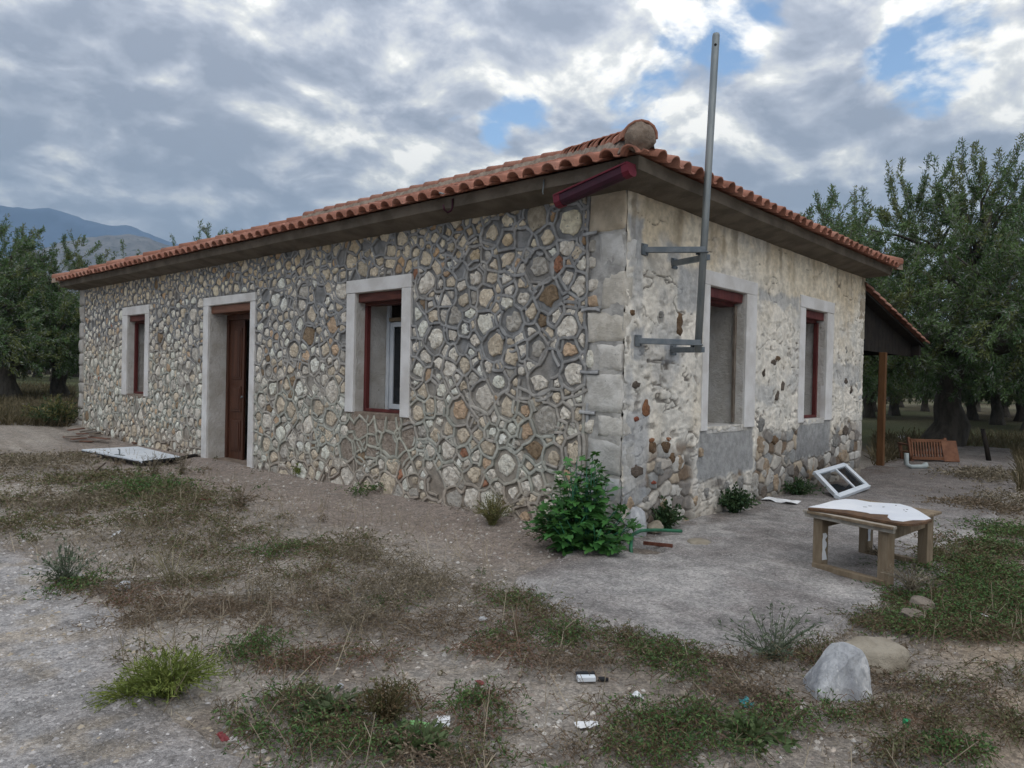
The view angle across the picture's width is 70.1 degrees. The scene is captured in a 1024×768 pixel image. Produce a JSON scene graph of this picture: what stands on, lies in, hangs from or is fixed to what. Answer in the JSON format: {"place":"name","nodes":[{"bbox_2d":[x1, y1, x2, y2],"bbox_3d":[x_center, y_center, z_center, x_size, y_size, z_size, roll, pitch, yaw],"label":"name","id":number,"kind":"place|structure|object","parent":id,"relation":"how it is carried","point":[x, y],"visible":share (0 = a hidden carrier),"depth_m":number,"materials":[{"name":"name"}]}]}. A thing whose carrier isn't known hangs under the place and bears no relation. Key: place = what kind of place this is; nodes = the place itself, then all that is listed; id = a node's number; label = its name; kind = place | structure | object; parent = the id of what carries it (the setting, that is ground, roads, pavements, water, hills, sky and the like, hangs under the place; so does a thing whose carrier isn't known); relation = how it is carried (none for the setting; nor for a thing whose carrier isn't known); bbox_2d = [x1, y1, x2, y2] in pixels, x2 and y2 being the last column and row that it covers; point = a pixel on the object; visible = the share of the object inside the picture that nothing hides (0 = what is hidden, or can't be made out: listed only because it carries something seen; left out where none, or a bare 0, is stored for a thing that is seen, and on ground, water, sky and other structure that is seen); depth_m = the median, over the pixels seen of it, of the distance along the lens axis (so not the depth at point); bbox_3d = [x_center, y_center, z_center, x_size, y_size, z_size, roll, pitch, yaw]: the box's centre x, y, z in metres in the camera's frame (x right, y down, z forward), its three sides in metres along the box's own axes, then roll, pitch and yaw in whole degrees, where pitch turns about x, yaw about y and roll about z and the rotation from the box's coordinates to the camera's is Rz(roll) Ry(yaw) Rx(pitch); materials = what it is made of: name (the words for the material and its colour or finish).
{"place":"outdoors","nodes":[
{"label":"outdoors","id":0,"kind":"place"},
{"bbox_2d":[0,234,171,367],"bbox_3d":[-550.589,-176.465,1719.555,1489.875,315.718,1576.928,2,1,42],"label":"hill","id":1,"kind":"structure","parent":0,"point":[133,243],"depth_m":1562.31,"materials":[{"name":"grey"}]},
{"bbox_2d":[0,205,178,257],"bbox_3d":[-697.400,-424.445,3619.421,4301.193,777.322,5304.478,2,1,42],"label":"mountain","id":2,"kind":"structure","parent":0,"point":[57,224],"depth_m":3363.08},
{"bbox_2d":[0,537,316,767],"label":"concrete track","id":3,"kind":"structure","parent":0,"point":[38,735],"depth_m":3.36,"materials":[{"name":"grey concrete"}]},
{"bbox_2d":[21,537,97,583],"bbox_3d":[-3.225,1.283,5.255,0.452,0.361,0.414,1,1,-16],"label":"weed plant","id":4,"kind":"object","parent":3,"relation":"on","point":[62,566],"visible":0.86,"depth_m":5.21,"materials":[{"name":"green plant"}]},
{"bbox_2d":[81,673,179,712],"bbox_3d":[-1.771,1.439,3.423,0.438,0.132,0.459,2,1,42],"label":"grass tuft","id":5,"kind":"object","parent":3,"relation":"on","point":[116,696],"visible":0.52,"depth_m":3.38,"materials":[{"name":"green plant"}]},
{"bbox_2d":[215,731,229,741],"bbox_3d":[-1.199,1.459,3.021,0.034,0.014,0.086,1,1,-43],"label":"plastic scrap","id":6,"kind":"object","parent":3,"relation":"on","point":[222,736],"visible":1,"depth_m":3.02,"materials":[{"name":"red plastic"}]},
{"bbox_2d":[0,368,1023,767],"bbox_3d":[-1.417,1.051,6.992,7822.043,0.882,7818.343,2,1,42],"label":"ground","id":7,"kind":"structure","parent":0,"point":[16,438],"depth_m":4.27,"materials":[{"name":"soil"}]},
{"bbox_2d":[0,213,80,397],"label":"olive tree","id":8,"kind":"object","parent":7,"relation":"on","point":[11,373],"visible":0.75,"depth_m":23.01,"materials":[{"name":"green plant"}]},
{"bbox_2d":[21,393,81,425],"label":"weed plant","id":9,"kind":"object","parent":7,"relation":"on","point":[54,409],"visible":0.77,"depth_m":16.67,"materials":[{"name":"green plant"}]},
{"bbox_2d":[0,222,139,397],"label":"olive tree","id":10,"kind":"object","parent":7,"relation":"on","point":[58,384],"visible":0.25,"depth_m":24.34,"materials":[{"name":"green plant"}]},
{"bbox_2d":[71,462,105,485],"bbox_3d":[-6.028,1.270,10.425,0.090,0.114,1.778,1,1,-19],"label":"plank","id":11,"kind":"object","parent":7,"relation":"on","point":[101,464],"visible":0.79,"depth_m":10.62,"materials":[{"name":"grey wood"}]},
{"bbox_2d":[88,436,110,439],"bbox_3d":[-8.472,1.107,14.976,0.549,0.036,0.100,1,1,22],"label":"broken board","id":12,"kind":"object","parent":7,"relation":"on","point":[98,437],"visible":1,"depth_m":14.95,"materials":[{"name":"brown wood"}]},
{"bbox_2d":[114,581,130,590],"bbox_3d":[-2.746,1.423,5.136,0.106,0.074,0.120,2,1,42],"label":"loose stone","id":13,"kind":"object","parent":7,"relation":"on","point":[124,585],"visible":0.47,"depth_m":5.12,"materials":[{"name":"grey stone"}]},
{"bbox_2d":[81,446,180,462],"bbox_3d":[-6.536,1.167,12.571,2.270,0.145,0.897,2,1,42],"label":"fallen door","id":14,"kind":"structure","parent":7,"relation":"on","point":[128,454],"depth_m":12.48,"materials":[{"name":"white wood"}]},
{"bbox_2d":[134,447,173,474],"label":"dry shrub","id":15,"kind":"object","parent":7,"relation":"on","point":[154,464],"visible":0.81,"depth_m":10.73,"materials":[{"name":"brown plant"}]},
{"bbox_2d":[93,642,236,703],"bbox_3d":[-1.629,1.380,3.492,0.580,0.262,0.579,2,1,42],"label":"grass tuft","id":16,"kind":"object","parent":7,"relation":"on","point":[162,679],"visible":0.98,"depth_m":3.44,"materials":[{"name":"green plant"}]},
{"bbox_2d":[167,447,191,474],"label":"dry shrub","id":17,"kind":"object","parent":7,"relation":"on","point":[183,467],"visible":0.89,"depth_m":10.89,"materials":[{"name":"brown plant"}]},
{"bbox_2d":[136,536,223,587],"bbox_3d":[-2.431,1.282,5.303,0.612,0.371,0.598,2,1,42],"label":"dry shrub","id":18,"kind":"object","parent":7,"relation":"on","point":[173,566],"visible":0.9,"depth_m":5.24,"materials":[{"name":"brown plant"}]},
{"bbox_2d":[166,454,197,461],"bbox_3d":[-5.704,1.281,12.609,0.140,0.112,0.498,2,1,42],"label":"plank","id":19,"kind":"object","parent":7,"relation":"on","point":[191,456],"visible":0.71,"depth_m":12.64,"materials":[{"name":"brown wood"}]},
{"bbox_2d":[169,219,242,245],"bbox_3d":[-13.740,-3.428,35.051,8.423,8.842,9.152,1,1,-23],"label":"olive tree","id":20,"kind":"object","parent":7,"relation":"on","point":[206,232],"visible":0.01,"depth_m":35.08,"materials":[{"name":"green plant"}]},
{"bbox_2d":[216,483,269,506],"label":"dry shrub","id":21,"kind":"object","parent":7,"relation":"on","point":[244,499],"visible":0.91,"depth_m":8.40,"materials":[{"name":"brown plant"}]},
{"bbox_2d":[292,463,303,474],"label":"weed plant","id":22,"kind":"object","parent":7,"relation":"on","point":[298,471],"visible":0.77,"depth_m":10.59,"materials":[{"name":"green plant"}]},
{"bbox_2d":[286,683,373,729],"bbox_3d":[-0.827,1.470,3.355,0.367,0.139,0.454,1,1,8],"label":"weed plant","id":23,"kind":"object","parent":7,"relation":"on","point":[329,697],"visible":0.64,"depth_m":3.36,"materials":[{"name":"green plant"}]},
{"bbox_2d":[353,675,422,724],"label":"dry shrub","id":24,"kind":"object","parent":7,"relation":"on","point":[386,705],"visible":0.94,"depth_m":3.23,"materials":[{"name":"brown plant"}]},
{"bbox_2d":[371,716,463,766],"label":"weed plant","id":25,"kind":"object","parent":7,"relation":"on","point":[428,735],"visible":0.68,"depth_m":3.03,"materials":[{"name":"green plant"}]},
{"bbox_2d":[435,715,449,726],"bbox_3d":[-0.308,1.501,3.236,0.066,0.030,0.131,1,1,1],"label":"paper scrap","id":26,"kind":"object","parent":7,"relation":"on","point":[442,719],"visible":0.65,"depth_m":3.25,"materials":[{"name":"white paper"}]},
{"bbox_2d":[51,119,929,536],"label":"stone house","id":27,"kind":"structure","parent":7,"relation":"on","point":[465,339],"depth_m":9.02,"materials":[{"name":"stone"}]},
{"bbox_2d":[121,304,149,397],"bbox_3d":[-7.406,-0.640,14.919,1.352,1.856,0.604,2,1,42],"label":"window","id":28,"kind":"structure","parent":27,"relation":"in","point":[135,319],"depth_m":15.03,"materials":[{"name":"concrete"}]},
{"bbox_2d":[201,292,256,467],"bbox_3d":[-4.571,0.035,12.304,1.792,3.014,0.670,2,1,42],"label":"doorway","id":29,"kind":"structure","parent":27,"relation":"in","point":[225,319],"depth_m":12.61,"materials":[{"name":"brown wood"}]},
{"bbox_2d":[344,274,413,420],"bbox_3d":[-1.557,-0.457,9.649,1.363,1.835,0.608,2,1,42],"label":"window","id":30,"kind":"structure","parent":27,"relation":"in","point":[378,361],"depth_m":9.82,"materials":[{"name":"concrete"}]},
{"bbox_2d":[553,161,636,208],"bbox_3d":[0.748,-1.813,6.707,0.877,0.283,0.140,2,1,44],"label":"gutter section","id":31,"kind":"object","parent":27,"relation":"attached to","point":[621,172],"visible":1,"depth_m":6.63,"materials":[{"name":"red paint"}]},
{"bbox_2d":[635,32,719,355],"bbox_3d":[1.668,-1.833,7.150,0.632,3.076,0.780,2,1,42],"label":"steel pole","id":32,"kind":"object","parent":27,"relation":"attached to","point":[701,258],"visible":0.94,"depth_m":7.03,"materials":[{"name":"grey metal"}]},
{"bbox_2d":[700,269,757,433],"bbox_3d":[2.356,-0.354,8.770,0.604,1.836,1.403,2,1,42],"label":"window","id":33,"kind":"structure","parent":27,"relation":"in","point":[728,369],"depth_m":8.93,"materials":[{"name":"white paint"}]},
{"bbox_2d":[796,294,834,424],"bbox_3d":[4.244,-0.333,10.866,0.608,1.834,1.382,2,1,42],"label":"window","id":34,"kind":"structure","parent":27,"relation":"in","point":[816,335],"depth_m":11.01,"materials":[{"name":"white paint"}]},
{"bbox_2d":[471,490,516,525],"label":"dry shrub","id":35,"kind":"object","parent":7,"relation":"on","point":[492,509],"visible":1,"depth_m":7.61,"materials":[{"name":"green plant"}]},
{"bbox_2d":[0,451,1023,767],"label":"green ground cover","id":36,"kind":"object","parent":7,"relation":"on","point":[964,559],"visible":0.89,"depth_m":4.13,"materials":[{"name":"green plant"}]},
{"bbox_2d":[0,448,1023,767],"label":"dry ground cover","id":37,"kind":"object","parent":7,"relation":"on","point":[996,502],"visible":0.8,"depth_m":4.50,"materials":[{"name":"brown plant"}]},
{"bbox_2d":[0,443,1023,767],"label":"dry straw","id":38,"kind":"object","parent":7,"relation":"on","point":[320,511],"visible":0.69,"depth_m":4.66,"materials":[{"name":"brown plant"}]},
{"bbox_2d":[493,603,534,641],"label":"dry shrub","id":39,"kind":"object","parent":7,"relation":"on","point":[516,624],"visible":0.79,"depth_m":4.31,"materials":[{"name":"brown plant"}]},
{"bbox_2d":[574,721,601,727],"bbox_3d":[0.341,1.528,3.273,0.124,0.019,0.048,1,1,-10],"label":"foil scrap","id":40,"kind":"object","parent":7,"relation":"on","point":[582,724],"visible":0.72,"depth_m":3.27,"materials":[{"name":"silver metal"}]},
{"bbox_2d":[575,671,608,681],"bbox_3d":[0.415,1.521,3.785,0.166,0.040,0.061,1,1,-5],"label":"litter packet","id":41,"kind":"object","parent":7,"relation":"on","point":[587,677],"visible":0.97,"depth_m":3.77,"materials":[{"name":"white plastic"}]},
{"bbox_2d":[623,506,646,537],"bbox_3d":[1.185,1.394,7.036,0.194,0.433,0.301,2,1,42],"label":"stone block","id":42,"kind":"object","parent":7,"relation":"on","point":[638,512],"depth_m":6.96,"materials":[{"name":"grey stone"}]},
{"bbox_2d":[632,691,643,698],"bbox_3d":[0.615,1.530,3.584,0.058,0.023,0.063,1,1,-16],"label":"foil scrap","id":43,"kind":"object","parent":7,"relation":"on","point":[636,693],"visible":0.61,"depth_m":3.59,"materials":[{"name":"silver metal"}]},
{"bbox_2d":[678,690,687,697],"bbox_3d":[0.847,1.538,3.613,0.051,0.034,0.044,2,1,42],"label":"loose stone","id":44,"kind":"object","parent":7,"relation":"on","point":[681,693],"visible":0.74,"depth_m":3.60,"materials":[{"name":"beige stone"}]},
{"bbox_2d":[738,696,754,708],"bbox_3d":[1.131,1.535,3.522,0.057,0.030,0.097,1,1,-2],"label":"plastic scrap","id":45,"kind":"object","parent":7,"relation":"on","point":[744,699],"visible":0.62,"depth_m":3.52,"materials":[{"name":"teal plastic"}]},
{"bbox_2d":[709,708,801,759],"bbox_3d":[1.042,1.515,3.207,0.398,0.159,0.401,1,1,-11],"label":"weed plant","id":46,"kind":"object","parent":7,"relation":"on","point":[767,737],"visible":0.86,"depth_m":3.19,"materials":[{"name":"green plant"}]},
{"bbox_2d":[514,446,1016,656],"bbox_3d":[6.474,1.591,11.435,3.114,0.128,18.320,2,1,41],"label":"concrete apron","id":47,"kind":"object","parent":7,"relation":"on","point":[736,596],"visible":0.56,"depth_m":5.84,"materials":[{"name":"grey concrete"}]},
{"bbox_2d":[522,451,643,555],"bbox_3d":[0.634,1.072,6.530,1.089,0.969,1.011,2,1,42],"label":"leafy bush","id":48,"kind":"object","parent":47,"relation":"on","point":[580,522],"visible":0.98,"depth_m":6.41,"materials":[{"name":"green plant"}]},
{"bbox_2d":[647,520,663,533],"bbox_3d":[1.416,1.418,7.220,0.180,0.141,0.202,2,1,42],"label":"stone block","id":49,"kind":"object","parent":47,"relation":"on","point":[655,524],"depth_m":7.17,"materials":[{"name":"beige stone"}]},
{"bbox_2d":[629,528,681,552],"bbox_3d":[1.303,1.447,6.816,0.166,0.195,1.028,2,1,38],"label":"garden hose","id":50,"kind":"object","parent":47,"relation":"on","point":[651,530],"visible":0.85,"depth_m":6.90,"materials":[{"name":"green rubber"}]},
{"bbox_2d":[643,541,672,547],"bbox_3d":[1.329,1.461,6.647,0.270,0.035,0.022,1,1,27],"label":"rusty bar","id":51,"kind":"object","parent":47,"relation":"on","point":[657,544],"visible":1,"depth_m":6.64,"materials":[{"name":"brown metal"}]},
{"bbox_2d":[650,495,687,528],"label":"weed plant","id":52,"kind":"object","parent":47,"relation":"on","point":[664,515],"visible":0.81,"depth_m":7.38,"materials":[{"name":"green plant"}]},
{"bbox_2d":[687,538,710,544],"bbox_3d":[1.750,1.478,6.838,0.235,0.047,0.263,2,1,42],"label":"flat stone","id":53,"kind":"object","parent":47,"relation":"on","point":[697,541],"visible":0.94,"depth_m":6.79,"materials":[{"name":"beige stone"}]},
{"bbox_2d":[717,481,761,512],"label":"weed plant","id":54,"kind":"object","parent":47,"relation":"on","point":[736,502],"visible":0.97,"depth_m":8.39,"materials":[{"name":"green plant"}]},
{"bbox_2d":[761,496,800,503],"bbox_3d":[3.403,1.473,9.247,0.244,0.032,0.457,1,1,-43],"label":"paper scrap","id":55,"kind":"object","parent":47,"relation":"on","point":[778,500],"visible":1,"depth_m":9.22,"materials":[{"name":"white paper"}]},
{"bbox_2d":[780,476,825,494],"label":"weed plant","id":56,"kind":"object","parent":47,"relation":"on","point":[800,488],"visible":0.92,"depth_m":9.84,"materials":[{"name":"green plant"}]},
{"bbox_2d":[812,463,870,498],"bbox_3d":[4.684,1.365,10.368,0.614,0.333,1.635,2,1,42],"label":"window sash","id":57,"kind":"object","parent":47,"relation":"on","point":[857,483],"depth_m":10.32,"materials":[{"name":"white wood"}]},
{"bbox_2d":[803,499,941,586],"bbox_3d":[2.998,1.289,6.034,1.111,0.472,0.781,1,1,-39],"label":"table","id":58,"kind":"object","parent":47,"relation":"on","point":[888,534],"visible":0.59,"depth_m":5.94,"materials":[{"name":"brown wood"}]},
{"bbox_2d":[808,499,931,525],"bbox_3d":[2.983,1.040,5.979,0.871,0.022,0.968,2,1,42],"label":"broken board","id":59,"kind":"object","parent":58,"relation":"on","point":[896,514],"visible":1,"depth_m":5.90,"materials":[{"name":"white laminate"}]},
{"bbox_2d":[904,453,928,468],"bbox_3d":[7.403,1.425,13.403,0.474,0.315,0.150,1,1,-8],"label":"pipe elbow","id":60,"kind":"object","parent":47,"relation":"on","point":[924,465],"visible":0.88,"depth_m":13.34,"materials":[{"name":"white plastic"}]},
{"bbox_2d":[897,437,959,461],"bbox_3d":[8.480,1.336,14.876,0.930,0.504,0.655,1,1,3],"label":"slatted bench","id":61,"kind":"object","parent":47,"relation":"on","point":[949,453],"visible":0.92,"depth_m":14.66,"materials":[{"name":"red wood"}]},
{"bbox_2d":[712,601,825,661],"bbox_3d":[1.459,1.378,4.105,0.612,0.356,0.628,1,1,8],"label":"weed plant","id":62,"kind":"object","parent":7,"relation":"on","point":[782,643],"visible":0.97,"depth_m":4.09,"materials":[{"name":"green plant"}]},
{"bbox_2d":[804,642,871,701],"bbox_3d":[1.656,1.472,3.706,0.313,0.308,0.263,1,1,3],"label":"boulder","id":63,"kind":"object","parent":7,"relation":"on","point":[839,668],"visible":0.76,"depth_m":3.62,"materials":[{"name":"grey stone"}]},
{"bbox_2d":[845,636,910,675],"bbox_3d":[2.002,1.526,4.011,0.403,0.221,0.257,1,1,-10],"label":"boulder","id":64,"kind":"object","parent":7,"relation":"on","point":[888,654],"visible":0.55,"depth_m":3.95,"materials":[{"name":"beige stone"}]},
{"bbox_2d":[803,184,972,390],"bbox_3d":[11.707,-2.785,27.308,9.969,9.632,9.175,1,1,2],"label":"olive tree","id":65,"kind":"object","parent":7,"relation":"on","point":[810,217],"visible":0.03,"depth_m":26.60,"materials":[{"name":"green plant"}]},
{"bbox_2d":[872,360,905,411],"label":"olive tree","id":66,"kind":"object","parent":7,"relation":"on","point":[874,404],"depth_m":42.80,"materials":[{"name":"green plant"}]},
{"bbox_2d":[862,359,935,417],"bbox_3d":[17.290,-0.920,34.796,5.781,5.640,6.146,1,1,-33],"label":"olive tree","id":67,"kind":"object","parent":7,"relation":"on","point":[868,400],"visible":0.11,"depth_m":34.01,"materials":[{"name":"green plant"}]},
{"bbox_2d":[877,322,928,415],"bbox_3d":[20.201,-1.286,37.891,6.212,6.522,6.750,1,1,-19],"label":"olive tree","id":68,"kind":"object","parent":7,"relation":"on","point":[894,410],"depth_m":37.91,"materials":[{"name":"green plant"}]},
{"bbox_2d":[876,388,932,407],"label":"olive tree","id":69,"kind":"object","parent":7,"relation":"on","point":[901,404],"visible":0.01,"depth_m":52.68,"materials":[{"name":"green plant"}]},
{"bbox_2d":[902,718,910,727],"bbox_3d":[1.781,1.529,3.291,0.034,0.032,0.034,2,1,42],"label":"bottle cap","id":70,"kind":"object","parent":7,"relation":"on","point":[906,720],"visible":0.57,"depth_m":3.28,"materials":[{"name":"green plastic"}]},
{"bbox_2d":[800,132,1023,447],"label":"olive tree","id":71,"kind":"object","parent":7,"relation":"on","point":[958,346],"visible":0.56,"depth_m":17.62,"materials":[{"name":"green plant"}]},
{"bbox_2d":[898,608,925,621],"bbox_3d":[2.619,1.535,4.784,0.173,0.104,0.243,2,1,42],"label":"boulder","id":72,"kind":"object","parent":7,"relation":"on","point":[905,611],"visible":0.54,"depth_m":4.75,"materials":[{"name":"grey stone"}]},
{"bbox_2d":[881,558,945,591],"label":"dry shrub","id":73,"kind":"object","parent":7,"relation":"on","point":[910,584],"visible":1,"depth_m":5.28,"materials":[{"name":"green plant"}]},
{"bbox_2d":[903,379,937,411],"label":"olive tree","id":74,"kind":"object","parent":7,"relation":"on","point":[924,407],"depth_m":45.11,"materials":[{"name":"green plant"}]},
{"bbox_2d":[909,595,937,610],"bbox_3d":[2.801,1.521,5.008,0.159,0.117,0.256,1,1,6],"label":"boulder","id":75,"kind":"object","parent":7,"relation":"on","point":[918,600],"visible":0.49,"depth_m":4.97,"materials":[{"name":"beige stone"}]},
{"bbox_2d":[897,239,1023,430],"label":"olive tree","id":76,"kind":"object","parent":7,"relation":"on","point":[1001,390],"visible":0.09,"depth_m":26.90,"materials":[{"name":"green plant"}]},
{"bbox_2d":[914,382,1023,420],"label":"olive tree","id":77,"kind":"object","parent":7,"relation":"on","point":[971,412],"visible":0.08,"depth_m":34.41,"materials":[{"name":"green plant"}]},
{"bbox_2d":[928,316,1023,424],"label":"olive tree","id":78,"kind":"object","parent":7,"relation":"on","point":[996,416],"visible":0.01,"depth_m":30.66,"materials":[{"name":"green plant"}]},
{"bbox_2d":[976,402,980,411],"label":"olive tree","id":79,"kind":"object","parent":7,"relation":"on","point":[978,408],"depth_m":47.01,"materials":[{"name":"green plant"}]},
{"bbox_2d":[980,429,990,460],"bbox_3d":[9.853,1.334,15.146,0.231,0.798,0.099,2,1,34],"label":"fence post","id":80,"kind":"object","parent":7,"relation":"on","point":[986,446],"visible":0.84,"depth_m":15.12,"materials":[{"name":"brown wood"}]},
{"bbox_2d":[962,392,1015,417],"bbox_3d":[26.118,-0.893,39.109,6.429,5.900,6.048,2,1,36],"label":"olive tree","id":81,"kind":"object","parent":7,"relation":"on","point":[1006,412],"depth_m":38.71,"materials":[{"name":"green plant"}]},
{"bbox_2d":[967,387,1023,421],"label":"olive tree","id":82,"kind":"object","parent":7,"relation":"on","point":[1019,416],"visible":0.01,"depth_m":34.27,"materials":[{"name":"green plant"}]},
{"bbox_2d":[0,460,1023,767],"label":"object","id":83,"kind":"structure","parent":0,"point":[816,744],"depth_m":5.36,"materials":[{"name":"plant"}]},
{"bbox_2d":[0,381,1023,491],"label":"tall dry grass","id":84,"kind":"structure","parent":0,"point":[11,409],"depth_m":18.62,"materials":[{"name":"green plant"}]},
{"bbox_2d":[0,0,1023,320],"label":"sky","id":85,"kind":"structure","parent":0,"point":[158,118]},
{"bbox_2d":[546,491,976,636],"bbox_3d":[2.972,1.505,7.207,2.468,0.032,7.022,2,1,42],"label":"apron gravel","id":86,"kind":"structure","parent":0,"point":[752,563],"depth_m":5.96,"materials":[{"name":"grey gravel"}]},
{"bbox_2d":[865,545,877,556],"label":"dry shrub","id":87,"kind":"object","parent":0,"point":[872,550],"visible":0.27,"depth_m":6.31,"materials":[{"name":"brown plant"}]}
]}

